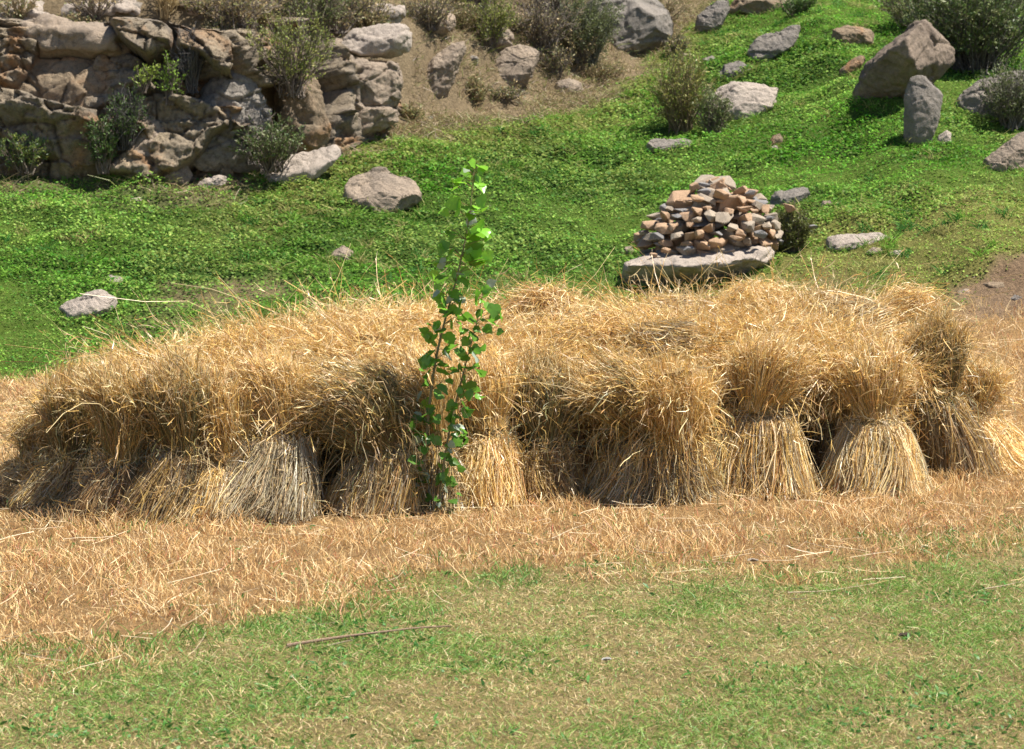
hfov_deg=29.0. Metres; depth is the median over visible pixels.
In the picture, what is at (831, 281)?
straw sheaf
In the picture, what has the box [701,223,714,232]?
stone
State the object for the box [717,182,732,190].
stone
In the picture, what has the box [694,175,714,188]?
stone
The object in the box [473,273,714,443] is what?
straw sheaf
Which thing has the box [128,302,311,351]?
straw sheaf
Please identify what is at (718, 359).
straw sheaf
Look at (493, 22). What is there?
shrub
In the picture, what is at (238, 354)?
straw sheaf
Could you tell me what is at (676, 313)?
straw sheaf
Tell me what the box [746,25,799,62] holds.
boulder
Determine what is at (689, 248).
stone
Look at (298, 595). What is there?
stubble
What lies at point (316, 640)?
stick
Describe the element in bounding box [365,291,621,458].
straw sheaf
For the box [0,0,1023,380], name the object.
hillside herbage
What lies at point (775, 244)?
stone
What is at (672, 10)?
dry tuft
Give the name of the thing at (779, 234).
stone
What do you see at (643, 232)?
stone
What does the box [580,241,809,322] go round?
straw sheaf
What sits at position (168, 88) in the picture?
shrub
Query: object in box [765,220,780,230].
stone
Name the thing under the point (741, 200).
stone
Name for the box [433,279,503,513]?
poplar sapling
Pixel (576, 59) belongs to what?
shrub
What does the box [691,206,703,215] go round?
stone
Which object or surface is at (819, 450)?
straw sheaf
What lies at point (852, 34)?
boulder
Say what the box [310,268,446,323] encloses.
straw sheaf
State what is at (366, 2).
dry tuft
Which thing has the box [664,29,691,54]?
dry tuft
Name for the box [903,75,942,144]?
standing stone
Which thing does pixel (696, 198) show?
stone
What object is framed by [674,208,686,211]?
stone
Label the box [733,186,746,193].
stone
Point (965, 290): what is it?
stone
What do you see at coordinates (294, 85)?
shrub
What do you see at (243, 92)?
cliff boulder
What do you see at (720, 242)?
stone
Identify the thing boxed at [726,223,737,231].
stone
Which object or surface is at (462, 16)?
dry tuft
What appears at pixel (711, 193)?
stone
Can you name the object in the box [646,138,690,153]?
flat rock
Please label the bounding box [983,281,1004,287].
stone
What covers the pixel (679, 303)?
straw sheaf
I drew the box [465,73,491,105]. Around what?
dry tuft
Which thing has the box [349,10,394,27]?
dry tuft
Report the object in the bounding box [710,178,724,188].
stone
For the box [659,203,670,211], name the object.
stone
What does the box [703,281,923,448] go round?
straw sheaf
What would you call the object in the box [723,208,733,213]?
stone
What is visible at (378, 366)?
straw sheaf
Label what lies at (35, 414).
straw sheaf
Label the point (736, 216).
stone
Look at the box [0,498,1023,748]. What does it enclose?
lawn grass
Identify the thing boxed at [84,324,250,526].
straw sheaf
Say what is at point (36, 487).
straw sheaf
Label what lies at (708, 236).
stone
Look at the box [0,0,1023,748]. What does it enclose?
ground
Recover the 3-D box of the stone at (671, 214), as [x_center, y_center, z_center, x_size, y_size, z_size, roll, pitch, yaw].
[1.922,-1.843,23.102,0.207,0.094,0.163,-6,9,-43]
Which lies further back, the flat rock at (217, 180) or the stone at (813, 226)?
the flat rock at (217, 180)
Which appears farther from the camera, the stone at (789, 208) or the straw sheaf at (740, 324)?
the stone at (789, 208)
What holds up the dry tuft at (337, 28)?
on the ground at (998, 266)
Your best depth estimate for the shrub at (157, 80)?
26.13 m
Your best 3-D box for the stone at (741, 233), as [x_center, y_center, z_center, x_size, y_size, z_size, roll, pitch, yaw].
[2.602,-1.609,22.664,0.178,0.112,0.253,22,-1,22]
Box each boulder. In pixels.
[0,13,135,59]
[16,54,117,118]
[61,146,101,176]
[118,118,192,185]
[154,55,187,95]
[192,70,271,172]
[274,74,331,153]
[342,167,422,212]
[347,55,403,135]
[430,9,455,34]
[478,27,513,50]
[496,44,539,86]
[555,78,583,93]
[587,0,673,53]
[695,0,729,32]
[713,81,778,119]
[717,61,751,79]
[729,0,790,14]
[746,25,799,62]
[831,25,873,47]
[852,19,954,98]
[954,71,1023,118]
[983,132,1023,171]
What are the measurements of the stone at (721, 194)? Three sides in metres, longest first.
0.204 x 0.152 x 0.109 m
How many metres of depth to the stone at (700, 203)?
22.87 m
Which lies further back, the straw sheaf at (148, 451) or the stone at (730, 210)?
the stone at (730, 210)
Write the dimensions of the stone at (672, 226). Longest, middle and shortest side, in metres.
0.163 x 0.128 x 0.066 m
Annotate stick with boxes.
[286,625,450,646]
[326,640,351,646]
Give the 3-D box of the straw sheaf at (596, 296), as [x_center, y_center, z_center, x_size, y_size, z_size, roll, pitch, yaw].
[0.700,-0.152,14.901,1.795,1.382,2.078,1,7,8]
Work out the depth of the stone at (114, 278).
22.17 m
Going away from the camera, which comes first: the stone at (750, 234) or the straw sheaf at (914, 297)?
the straw sheaf at (914, 297)
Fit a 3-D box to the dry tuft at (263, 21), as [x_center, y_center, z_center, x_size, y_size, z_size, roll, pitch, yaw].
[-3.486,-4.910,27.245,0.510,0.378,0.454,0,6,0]
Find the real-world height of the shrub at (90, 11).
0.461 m
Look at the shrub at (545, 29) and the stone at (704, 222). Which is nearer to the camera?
the stone at (704, 222)
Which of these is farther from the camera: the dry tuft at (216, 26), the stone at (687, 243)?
the dry tuft at (216, 26)
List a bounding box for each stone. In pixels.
[105,275,122,284]
[128,2,141,14]
[427,41,465,97]
[470,55,478,65]
[623,246,633,253]
[631,239,653,248]
[633,232,642,240]
[638,229,648,235]
[640,220,658,230]
[642,232,656,241]
[643,249,654,252]
[646,212,660,219]
[650,232,664,241]
[653,231,672,247]
[654,221,673,233]
[654,242,679,251]
[658,239,672,245]
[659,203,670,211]
[660,211,669,222]
[661,247,670,253]
[665,206,673,210]
[666,190,694,212]
[666,234,684,244]
[666,250,678,254]
[668,222,678,230]
[669,212,681,220]
[669,220,689,232]
[671,214,681,218]
[671,231,683,240]
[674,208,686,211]
[675,198,686,201]
[676,246,696,255]
[679,205,705,221]
[680,241,693,246]
[683,246,693,250]
[684,232,694,241]
[686,222,694,226]
[689,182,699,189]
[690,193,715,205]
[690,194,703,206]
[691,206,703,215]
[691,217,702,222]
[692,217,710,227]
[693,199,715,211]
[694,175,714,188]
[694,230,703,237]
[694,240,710,249]
[695,227,714,240]
[696,188,713,194]
[696,249,709,253]
[697,182,710,189]
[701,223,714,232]
[702,205,711,210]
[703,55,714,61]
[704,209,715,222]
[707,187,715,198]
[708,237,727,248]
[709,176,735,189]
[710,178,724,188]
[710,231,722,236]
[710,244,735,252]
[711,205,716,211]
[712,222,728,229]
[713,189,729,199]
[715,188,730,200]
[715,212,733,223]
[716,195,740,212]
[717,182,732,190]
[719,229,747,247]
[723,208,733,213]
[724,218,736,226]
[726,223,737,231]
[729,235,742,240]
[730,188,758,208]
[732,212,746,220]
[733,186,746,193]
[735,228,746,239]
[736,194,745,205]
[736,206,752,212]
[739,212,751,222]
[739,221,754,232]
[742,237,750,245]
[745,190,755,195]
[746,224,762,235]
[746,234,758,244]
[747,230,755,236]
[750,201,762,209]
[750,208,758,212]
[751,193,767,199]
[751,213,766,224]
[752,197,767,203]
[754,230,767,238]
[758,236,772,246]
[759,204,769,212]
[762,222,771,229]
[763,212,777,219]
[765,216,773,221]
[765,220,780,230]
[765,228,775,238]
[769,238,778,249]
[770,133,783,144]
[775,230,783,237]
[776,238,783,244]
[782,203,799,213]
[809,224,817,228]
[820,200,831,206]
[866,247,882,254]
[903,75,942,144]
[937,130,951,144]
[956,288,969,294]
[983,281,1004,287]
[1010,294,1021,300]
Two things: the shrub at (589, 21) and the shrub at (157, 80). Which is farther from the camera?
the shrub at (589, 21)
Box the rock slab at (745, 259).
[622,244,774,285]
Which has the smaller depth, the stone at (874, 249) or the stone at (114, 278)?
the stone at (114, 278)
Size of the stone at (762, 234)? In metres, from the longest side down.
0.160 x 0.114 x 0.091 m
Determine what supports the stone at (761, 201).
on the stone at (764, 208)
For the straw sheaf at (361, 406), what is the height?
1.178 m
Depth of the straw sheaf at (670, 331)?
13.33 m
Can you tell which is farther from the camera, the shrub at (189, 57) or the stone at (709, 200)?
the shrub at (189, 57)
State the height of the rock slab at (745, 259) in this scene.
0.592 m
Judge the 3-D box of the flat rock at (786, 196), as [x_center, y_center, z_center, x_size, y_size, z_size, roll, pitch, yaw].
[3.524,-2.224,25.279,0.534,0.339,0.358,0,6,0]
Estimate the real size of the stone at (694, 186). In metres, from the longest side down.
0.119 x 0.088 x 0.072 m
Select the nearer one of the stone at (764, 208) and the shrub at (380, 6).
the stone at (764, 208)
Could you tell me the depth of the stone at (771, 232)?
22.90 m
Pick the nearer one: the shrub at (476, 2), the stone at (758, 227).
the stone at (758, 227)
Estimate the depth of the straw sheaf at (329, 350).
12.79 m
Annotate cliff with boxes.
[0,17,426,182]
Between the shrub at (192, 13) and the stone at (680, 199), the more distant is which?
the shrub at (192, 13)
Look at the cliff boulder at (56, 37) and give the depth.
25.94 m
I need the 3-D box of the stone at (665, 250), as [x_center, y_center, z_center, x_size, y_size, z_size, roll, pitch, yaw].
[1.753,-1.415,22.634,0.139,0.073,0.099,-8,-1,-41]
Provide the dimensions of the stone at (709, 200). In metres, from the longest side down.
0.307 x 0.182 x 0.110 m
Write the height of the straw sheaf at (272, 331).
1.405 m
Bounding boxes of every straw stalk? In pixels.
[787,583,874,592]
[985,581,1022,588]
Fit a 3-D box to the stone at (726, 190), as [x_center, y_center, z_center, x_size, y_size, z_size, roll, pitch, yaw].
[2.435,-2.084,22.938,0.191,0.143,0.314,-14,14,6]
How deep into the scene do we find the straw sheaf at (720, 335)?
13.45 m
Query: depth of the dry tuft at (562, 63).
32.53 m
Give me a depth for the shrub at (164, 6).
26.71 m
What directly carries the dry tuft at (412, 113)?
on the ground at (998, 266)
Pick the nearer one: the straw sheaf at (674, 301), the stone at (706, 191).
the straw sheaf at (674, 301)
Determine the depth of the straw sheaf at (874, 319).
14.13 m
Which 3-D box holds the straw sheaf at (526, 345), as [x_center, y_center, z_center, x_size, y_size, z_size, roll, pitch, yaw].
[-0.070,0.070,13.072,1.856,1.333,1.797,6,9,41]
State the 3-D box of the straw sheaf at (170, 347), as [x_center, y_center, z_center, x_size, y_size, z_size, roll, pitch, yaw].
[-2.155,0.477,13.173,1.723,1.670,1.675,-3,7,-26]
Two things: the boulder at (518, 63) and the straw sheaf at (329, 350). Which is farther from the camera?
the boulder at (518, 63)
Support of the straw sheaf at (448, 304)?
on the ground at (998, 266)
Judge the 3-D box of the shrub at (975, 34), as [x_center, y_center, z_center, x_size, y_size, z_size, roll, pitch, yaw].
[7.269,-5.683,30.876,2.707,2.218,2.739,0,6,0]
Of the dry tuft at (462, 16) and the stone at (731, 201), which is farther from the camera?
the dry tuft at (462, 16)
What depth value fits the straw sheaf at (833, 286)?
15.22 m
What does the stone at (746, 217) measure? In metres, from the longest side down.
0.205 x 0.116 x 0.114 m
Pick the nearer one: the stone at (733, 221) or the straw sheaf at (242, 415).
the straw sheaf at (242, 415)
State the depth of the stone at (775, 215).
23.07 m
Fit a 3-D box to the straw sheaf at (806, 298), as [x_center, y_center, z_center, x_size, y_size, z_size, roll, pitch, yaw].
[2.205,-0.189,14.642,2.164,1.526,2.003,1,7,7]
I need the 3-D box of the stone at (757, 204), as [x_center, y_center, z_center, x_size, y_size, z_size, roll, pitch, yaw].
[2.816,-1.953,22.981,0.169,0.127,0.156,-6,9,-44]
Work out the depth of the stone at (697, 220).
22.64 m
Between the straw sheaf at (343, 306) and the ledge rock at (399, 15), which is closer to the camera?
the straw sheaf at (343, 306)
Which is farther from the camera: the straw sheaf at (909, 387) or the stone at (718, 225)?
the stone at (718, 225)
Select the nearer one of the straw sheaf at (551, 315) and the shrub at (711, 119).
the straw sheaf at (551, 315)
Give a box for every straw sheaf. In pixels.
[0,290,229,400]
[0,327,154,489]
[0,337,117,513]
[0,391,99,500]
[34,304,173,524]
[67,323,237,450]
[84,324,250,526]
[85,274,379,449]
[98,317,301,459]
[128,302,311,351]
[136,276,353,476]
[139,276,379,377]
[148,279,423,472]
[149,307,351,499]
[150,319,358,485]
[155,333,297,525]
[174,261,447,332]
[192,314,333,526]
[222,343,454,517]
[230,263,475,363]
[240,243,452,363]
[242,259,515,480]
[242,300,421,349]
[267,270,392,327]
[274,255,503,331]
[300,304,480,467]
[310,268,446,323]
[315,306,482,427]
[340,250,545,326]
[343,281,517,337]
[349,303,592,465]
[357,264,527,325]
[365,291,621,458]
[367,322,481,514]
[375,258,599,442]
[379,264,544,322]
[396,268,577,330]
[424,292,546,337]
[428,284,658,444]
[428,324,577,510]
[439,249,607,325]
[455,305,606,464]
[463,265,615,325]
[467,262,659,313]
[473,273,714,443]
[478,284,712,365]
[478,297,639,505]
[485,288,644,356]
[492,268,640,453]
[503,291,648,442]
[508,308,716,480]
[514,264,651,313]
[514,286,710,320]
[526,270,708,458]
[542,321,719,507]
[562,247,657,310]
[565,323,731,460]
[578,259,739,367]
[579,255,715,308]
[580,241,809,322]
[584,253,723,323]
[593,326,738,445]
[594,338,753,505]
[608,257,794,312]
[618,253,780,340]
[623,252,880,379]
[631,251,837,442]
[647,264,796,322]
[666,313,851,464]
[681,241,854,344]
[682,267,856,315]
[694,260,834,329]
[699,301,875,501]
[703,245,896,326]
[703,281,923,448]
[707,297,943,478]
[709,241,830,308]
[725,247,952,319]
[744,274,951,452]
[745,247,1023,419]
[752,255,881,294]
[770,258,876,299]
[775,312,967,454]
[799,304,991,449]
[801,296,1019,368]
[805,257,1000,356]
[806,309,943,500]
[845,268,1011,315]
[847,266,1022,418]
[889,284,1009,480]
[955,343,1023,474]
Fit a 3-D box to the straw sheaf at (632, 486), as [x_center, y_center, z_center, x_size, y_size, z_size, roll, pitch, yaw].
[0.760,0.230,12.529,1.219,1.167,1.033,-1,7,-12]
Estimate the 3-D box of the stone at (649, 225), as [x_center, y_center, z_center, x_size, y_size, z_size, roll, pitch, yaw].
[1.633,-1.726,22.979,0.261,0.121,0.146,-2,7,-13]
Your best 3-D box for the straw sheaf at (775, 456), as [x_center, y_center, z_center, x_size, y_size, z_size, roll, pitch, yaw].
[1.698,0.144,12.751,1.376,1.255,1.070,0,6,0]
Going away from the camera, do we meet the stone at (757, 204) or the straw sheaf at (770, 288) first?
the straw sheaf at (770, 288)
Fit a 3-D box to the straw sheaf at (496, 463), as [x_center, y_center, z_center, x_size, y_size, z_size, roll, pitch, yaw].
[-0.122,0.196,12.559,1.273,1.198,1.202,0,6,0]
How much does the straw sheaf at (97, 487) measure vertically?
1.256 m
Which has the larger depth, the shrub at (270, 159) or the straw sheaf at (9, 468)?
the shrub at (270, 159)
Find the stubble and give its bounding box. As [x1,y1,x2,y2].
[0,291,1023,703]
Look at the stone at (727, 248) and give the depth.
22.62 m
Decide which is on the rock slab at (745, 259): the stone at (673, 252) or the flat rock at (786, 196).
the stone at (673, 252)
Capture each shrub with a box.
[0,130,52,175]
[64,0,122,18]
[79,113,121,174]
[104,80,153,151]
[128,60,159,92]
[153,50,188,105]
[154,0,180,19]
[169,23,206,93]
[172,0,230,17]
[182,0,285,28]
[228,108,309,173]
[245,0,340,99]
[274,0,353,40]
[346,0,397,27]
[400,0,458,31]
[454,0,520,49]
[459,0,491,11]
[512,0,585,53]
[529,0,569,15]
[553,0,630,69]
[559,27,600,69]
[633,40,721,134]
[690,87,735,135]
[774,198,818,253]
[776,0,816,17]
[868,0,940,28]
[889,0,1023,75]
[974,56,1023,130]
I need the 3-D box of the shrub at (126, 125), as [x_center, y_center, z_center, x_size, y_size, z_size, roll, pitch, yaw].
[-4.970,-3.335,25.542,0.712,0.924,0.711,-3,7,-26]
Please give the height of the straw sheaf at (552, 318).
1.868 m
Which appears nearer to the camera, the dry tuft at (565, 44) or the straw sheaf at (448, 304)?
the straw sheaf at (448, 304)
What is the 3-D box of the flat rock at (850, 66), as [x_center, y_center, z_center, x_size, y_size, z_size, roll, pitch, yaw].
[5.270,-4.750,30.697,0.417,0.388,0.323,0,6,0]
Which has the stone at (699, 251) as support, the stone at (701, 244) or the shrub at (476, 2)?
the stone at (701, 244)
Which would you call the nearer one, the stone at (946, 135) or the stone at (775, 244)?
the stone at (775, 244)
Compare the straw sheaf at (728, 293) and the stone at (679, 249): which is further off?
the stone at (679, 249)
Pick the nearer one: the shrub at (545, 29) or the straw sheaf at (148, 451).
the straw sheaf at (148, 451)
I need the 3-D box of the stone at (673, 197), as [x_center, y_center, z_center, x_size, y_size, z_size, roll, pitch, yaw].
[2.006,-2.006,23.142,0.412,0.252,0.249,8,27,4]
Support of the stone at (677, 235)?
on the stone at (678, 241)
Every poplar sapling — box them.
[395,158,494,511]
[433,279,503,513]
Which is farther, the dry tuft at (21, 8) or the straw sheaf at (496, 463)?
the dry tuft at (21, 8)
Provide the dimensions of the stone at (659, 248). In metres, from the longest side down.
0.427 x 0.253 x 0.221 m
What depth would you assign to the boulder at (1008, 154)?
25.50 m
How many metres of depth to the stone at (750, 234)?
22.70 m
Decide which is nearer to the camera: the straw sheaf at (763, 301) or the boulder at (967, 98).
the straw sheaf at (763, 301)
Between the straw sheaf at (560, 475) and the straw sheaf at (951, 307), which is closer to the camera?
the straw sheaf at (560, 475)
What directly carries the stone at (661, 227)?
on the stone at (657, 236)
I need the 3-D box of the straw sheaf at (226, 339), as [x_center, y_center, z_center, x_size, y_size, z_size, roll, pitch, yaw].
[-1.642,0.024,13.062,2.158,1.434,1.864,5,8,38]
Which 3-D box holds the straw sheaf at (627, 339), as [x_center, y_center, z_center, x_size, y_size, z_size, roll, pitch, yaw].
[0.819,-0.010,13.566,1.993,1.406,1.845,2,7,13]
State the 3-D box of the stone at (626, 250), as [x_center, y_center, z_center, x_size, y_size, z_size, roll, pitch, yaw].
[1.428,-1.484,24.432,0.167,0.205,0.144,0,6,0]
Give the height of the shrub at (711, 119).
0.792 m
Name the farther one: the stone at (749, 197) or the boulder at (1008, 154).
the boulder at (1008, 154)
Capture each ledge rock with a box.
[0,0,48,19]
[61,0,140,16]
[224,11,256,28]
[260,145,341,183]
[323,38,342,44]
[341,23,411,58]
[371,4,405,23]
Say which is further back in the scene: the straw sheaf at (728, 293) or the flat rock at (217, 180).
the flat rock at (217, 180)
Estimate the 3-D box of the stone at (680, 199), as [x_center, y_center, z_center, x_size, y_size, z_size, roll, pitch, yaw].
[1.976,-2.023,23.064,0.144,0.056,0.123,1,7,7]
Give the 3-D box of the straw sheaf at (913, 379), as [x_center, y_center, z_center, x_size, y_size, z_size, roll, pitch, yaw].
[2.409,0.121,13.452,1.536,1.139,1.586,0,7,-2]
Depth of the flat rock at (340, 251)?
23.52 m
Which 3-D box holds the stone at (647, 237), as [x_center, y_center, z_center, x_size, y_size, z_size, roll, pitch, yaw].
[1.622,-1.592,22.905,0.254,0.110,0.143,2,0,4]
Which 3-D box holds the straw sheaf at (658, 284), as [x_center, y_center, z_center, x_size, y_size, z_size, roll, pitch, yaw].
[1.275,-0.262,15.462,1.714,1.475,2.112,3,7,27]
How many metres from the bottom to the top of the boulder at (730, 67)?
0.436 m
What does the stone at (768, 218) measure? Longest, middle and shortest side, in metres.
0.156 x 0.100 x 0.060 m
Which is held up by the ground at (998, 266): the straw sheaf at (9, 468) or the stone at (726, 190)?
the straw sheaf at (9, 468)
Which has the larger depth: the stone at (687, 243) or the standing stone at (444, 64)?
the standing stone at (444, 64)
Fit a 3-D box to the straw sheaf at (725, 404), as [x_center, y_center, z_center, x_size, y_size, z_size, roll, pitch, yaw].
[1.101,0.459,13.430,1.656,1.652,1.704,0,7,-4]
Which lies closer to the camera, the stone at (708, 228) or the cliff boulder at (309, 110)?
the stone at (708, 228)
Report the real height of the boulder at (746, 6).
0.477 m
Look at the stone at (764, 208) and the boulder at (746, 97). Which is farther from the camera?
the boulder at (746, 97)
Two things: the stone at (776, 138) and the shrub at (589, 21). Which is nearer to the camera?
the stone at (776, 138)
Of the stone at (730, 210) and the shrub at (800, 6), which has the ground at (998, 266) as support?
the shrub at (800, 6)
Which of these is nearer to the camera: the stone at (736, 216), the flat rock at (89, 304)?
the flat rock at (89, 304)
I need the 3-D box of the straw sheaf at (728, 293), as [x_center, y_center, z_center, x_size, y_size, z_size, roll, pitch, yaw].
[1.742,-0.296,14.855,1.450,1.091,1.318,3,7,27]
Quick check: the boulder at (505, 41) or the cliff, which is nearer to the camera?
the cliff
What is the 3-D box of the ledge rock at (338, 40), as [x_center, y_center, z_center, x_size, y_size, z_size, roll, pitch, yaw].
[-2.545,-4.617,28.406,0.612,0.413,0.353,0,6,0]
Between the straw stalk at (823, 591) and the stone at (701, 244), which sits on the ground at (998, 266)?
the straw stalk at (823, 591)
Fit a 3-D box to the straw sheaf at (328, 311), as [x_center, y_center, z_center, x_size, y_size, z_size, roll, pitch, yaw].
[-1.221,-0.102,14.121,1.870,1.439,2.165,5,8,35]
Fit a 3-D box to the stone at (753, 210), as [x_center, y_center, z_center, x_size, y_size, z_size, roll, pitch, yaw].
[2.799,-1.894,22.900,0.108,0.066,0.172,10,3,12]
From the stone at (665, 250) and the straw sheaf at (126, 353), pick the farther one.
the stone at (665, 250)
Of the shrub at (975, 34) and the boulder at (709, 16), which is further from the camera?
the boulder at (709, 16)
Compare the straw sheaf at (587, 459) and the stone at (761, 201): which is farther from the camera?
the stone at (761, 201)
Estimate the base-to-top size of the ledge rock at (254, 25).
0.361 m
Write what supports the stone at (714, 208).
on the stone
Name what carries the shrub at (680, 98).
on the ground at (998, 266)
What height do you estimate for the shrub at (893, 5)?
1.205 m
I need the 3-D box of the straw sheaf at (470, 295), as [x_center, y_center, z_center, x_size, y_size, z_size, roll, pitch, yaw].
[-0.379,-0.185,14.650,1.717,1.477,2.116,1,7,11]
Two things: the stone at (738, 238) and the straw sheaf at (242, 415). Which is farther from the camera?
the stone at (738, 238)
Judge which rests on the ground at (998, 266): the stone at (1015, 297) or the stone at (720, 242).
the stone at (1015, 297)
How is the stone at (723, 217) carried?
on the stone at (718, 225)
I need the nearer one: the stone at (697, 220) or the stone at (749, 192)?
the stone at (697, 220)
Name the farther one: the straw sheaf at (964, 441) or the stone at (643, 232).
the stone at (643, 232)
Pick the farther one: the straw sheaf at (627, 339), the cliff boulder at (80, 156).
the cliff boulder at (80, 156)
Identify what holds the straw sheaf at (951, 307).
on the ground at (998, 266)
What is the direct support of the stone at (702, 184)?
on the stone at (702, 178)
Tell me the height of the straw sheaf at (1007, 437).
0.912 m
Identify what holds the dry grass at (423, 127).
on the ground at (998, 266)
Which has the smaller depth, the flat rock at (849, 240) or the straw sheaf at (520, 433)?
the straw sheaf at (520, 433)
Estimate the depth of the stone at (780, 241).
23.14 m
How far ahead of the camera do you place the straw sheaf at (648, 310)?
14.38 m
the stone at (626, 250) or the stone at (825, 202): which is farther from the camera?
the stone at (825, 202)
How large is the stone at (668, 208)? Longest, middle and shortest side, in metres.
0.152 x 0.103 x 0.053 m
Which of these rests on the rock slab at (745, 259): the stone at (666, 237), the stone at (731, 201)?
the stone at (666, 237)
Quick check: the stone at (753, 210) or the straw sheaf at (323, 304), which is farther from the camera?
the stone at (753, 210)
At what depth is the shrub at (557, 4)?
33.68 m
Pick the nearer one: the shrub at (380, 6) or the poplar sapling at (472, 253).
the poplar sapling at (472, 253)
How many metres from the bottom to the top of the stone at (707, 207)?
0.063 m
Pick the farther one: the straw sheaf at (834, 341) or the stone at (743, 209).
the stone at (743, 209)
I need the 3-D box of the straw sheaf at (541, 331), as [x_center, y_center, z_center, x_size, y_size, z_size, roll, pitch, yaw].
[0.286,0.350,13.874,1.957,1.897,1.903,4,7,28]
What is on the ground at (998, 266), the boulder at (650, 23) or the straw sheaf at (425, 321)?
the boulder at (650, 23)
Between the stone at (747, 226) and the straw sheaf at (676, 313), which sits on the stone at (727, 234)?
the stone at (747, 226)
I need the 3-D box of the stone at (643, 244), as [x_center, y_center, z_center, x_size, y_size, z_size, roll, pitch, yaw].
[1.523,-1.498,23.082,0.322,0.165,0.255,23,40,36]
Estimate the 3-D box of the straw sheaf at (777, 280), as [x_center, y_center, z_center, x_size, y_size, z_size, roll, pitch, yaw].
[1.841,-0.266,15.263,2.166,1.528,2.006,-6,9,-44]
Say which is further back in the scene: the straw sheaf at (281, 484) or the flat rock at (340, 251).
the flat rock at (340, 251)
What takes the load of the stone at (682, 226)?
on the stone at (666, 237)
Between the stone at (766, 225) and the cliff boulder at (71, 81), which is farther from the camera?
the cliff boulder at (71, 81)
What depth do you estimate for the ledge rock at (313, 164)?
26.05 m
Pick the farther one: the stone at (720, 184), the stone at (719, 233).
the stone at (720, 184)
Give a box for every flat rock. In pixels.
[59,289,117,318]
[197,175,226,188]
[331,245,353,259]
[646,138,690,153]
[769,187,809,208]
[826,232,894,251]
[839,55,865,75]
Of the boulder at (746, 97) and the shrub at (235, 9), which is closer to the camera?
the shrub at (235, 9)
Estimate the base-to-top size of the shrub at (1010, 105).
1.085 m
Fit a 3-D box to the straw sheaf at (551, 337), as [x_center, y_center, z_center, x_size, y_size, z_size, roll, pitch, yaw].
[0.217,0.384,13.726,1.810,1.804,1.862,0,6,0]
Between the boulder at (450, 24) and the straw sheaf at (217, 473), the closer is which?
the straw sheaf at (217, 473)
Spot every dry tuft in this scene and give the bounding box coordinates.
[0,0,39,19]
[57,11,100,22]
[177,0,218,18]
[200,10,237,29]
[255,7,273,29]
[316,2,363,35]
[327,0,376,19]
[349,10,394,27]
[375,118,399,135]
[400,100,426,120]
[451,0,480,31]
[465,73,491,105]
[489,79,529,102]
[505,12,540,33]
[536,39,576,76]
[558,28,584,55]
[573,59,626,79]
[658,0,691,20]
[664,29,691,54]
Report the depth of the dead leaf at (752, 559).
10.58 m
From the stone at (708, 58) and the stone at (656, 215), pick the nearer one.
the stone at (656, 215)
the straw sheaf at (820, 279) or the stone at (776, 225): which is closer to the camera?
the straw sheaf at (820, 279)
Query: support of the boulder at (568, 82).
on the ground at (998, 266)
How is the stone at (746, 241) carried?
on the rock slab at (745, 259)
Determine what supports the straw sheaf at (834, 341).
on the ground at (998, 266)
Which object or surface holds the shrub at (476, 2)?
on the ground at (998, 266)
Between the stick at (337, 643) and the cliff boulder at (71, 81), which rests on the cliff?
the cliff boulder at (71, 81)
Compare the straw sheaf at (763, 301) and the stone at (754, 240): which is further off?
the stone at (754, 240)
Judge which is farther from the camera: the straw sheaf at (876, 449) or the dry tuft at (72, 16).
the dry tuft at (72, 16)
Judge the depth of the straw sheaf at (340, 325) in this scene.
13.44 m
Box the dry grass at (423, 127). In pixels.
[0,0,714,207]
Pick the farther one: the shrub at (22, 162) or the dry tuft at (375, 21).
the dry tuft at (375, 21)
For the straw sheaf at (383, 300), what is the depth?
14.17 m
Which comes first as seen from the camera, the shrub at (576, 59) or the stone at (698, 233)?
the stone at (698, 233)
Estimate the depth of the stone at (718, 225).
22.71 m
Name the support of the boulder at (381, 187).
on the ground at (998, 266)
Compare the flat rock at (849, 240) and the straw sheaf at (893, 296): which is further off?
the flat rock at (849, 240)
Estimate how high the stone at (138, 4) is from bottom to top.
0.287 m
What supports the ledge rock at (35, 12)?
on the cliff
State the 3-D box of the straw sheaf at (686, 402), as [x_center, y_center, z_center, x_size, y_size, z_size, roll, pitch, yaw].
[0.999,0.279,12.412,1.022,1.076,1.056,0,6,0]
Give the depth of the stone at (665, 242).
22.73 m
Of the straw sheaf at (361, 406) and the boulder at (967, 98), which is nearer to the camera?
the straw sheaf at (361, 406)
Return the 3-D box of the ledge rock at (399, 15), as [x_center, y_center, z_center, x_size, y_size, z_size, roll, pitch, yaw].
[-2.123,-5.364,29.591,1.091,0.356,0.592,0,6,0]
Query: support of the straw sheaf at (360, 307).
on the ground at (998, 266)
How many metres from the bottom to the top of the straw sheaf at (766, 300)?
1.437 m
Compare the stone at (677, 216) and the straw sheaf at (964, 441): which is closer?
the straw sheaf at (964, 441)
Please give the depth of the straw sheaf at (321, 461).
12.45 m
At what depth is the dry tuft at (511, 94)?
31.36 m
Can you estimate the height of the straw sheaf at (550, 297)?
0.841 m
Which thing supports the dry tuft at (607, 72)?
on the ground at (998, 266)
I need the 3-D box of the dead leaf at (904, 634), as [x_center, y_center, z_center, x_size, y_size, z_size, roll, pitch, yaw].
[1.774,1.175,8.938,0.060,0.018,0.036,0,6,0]
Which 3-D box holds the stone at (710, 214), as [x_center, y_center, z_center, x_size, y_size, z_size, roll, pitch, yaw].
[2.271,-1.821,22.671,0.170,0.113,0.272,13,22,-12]
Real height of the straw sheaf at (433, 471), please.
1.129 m
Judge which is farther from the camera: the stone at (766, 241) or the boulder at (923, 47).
the boulder at (923, 47)
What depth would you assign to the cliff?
25.76 m

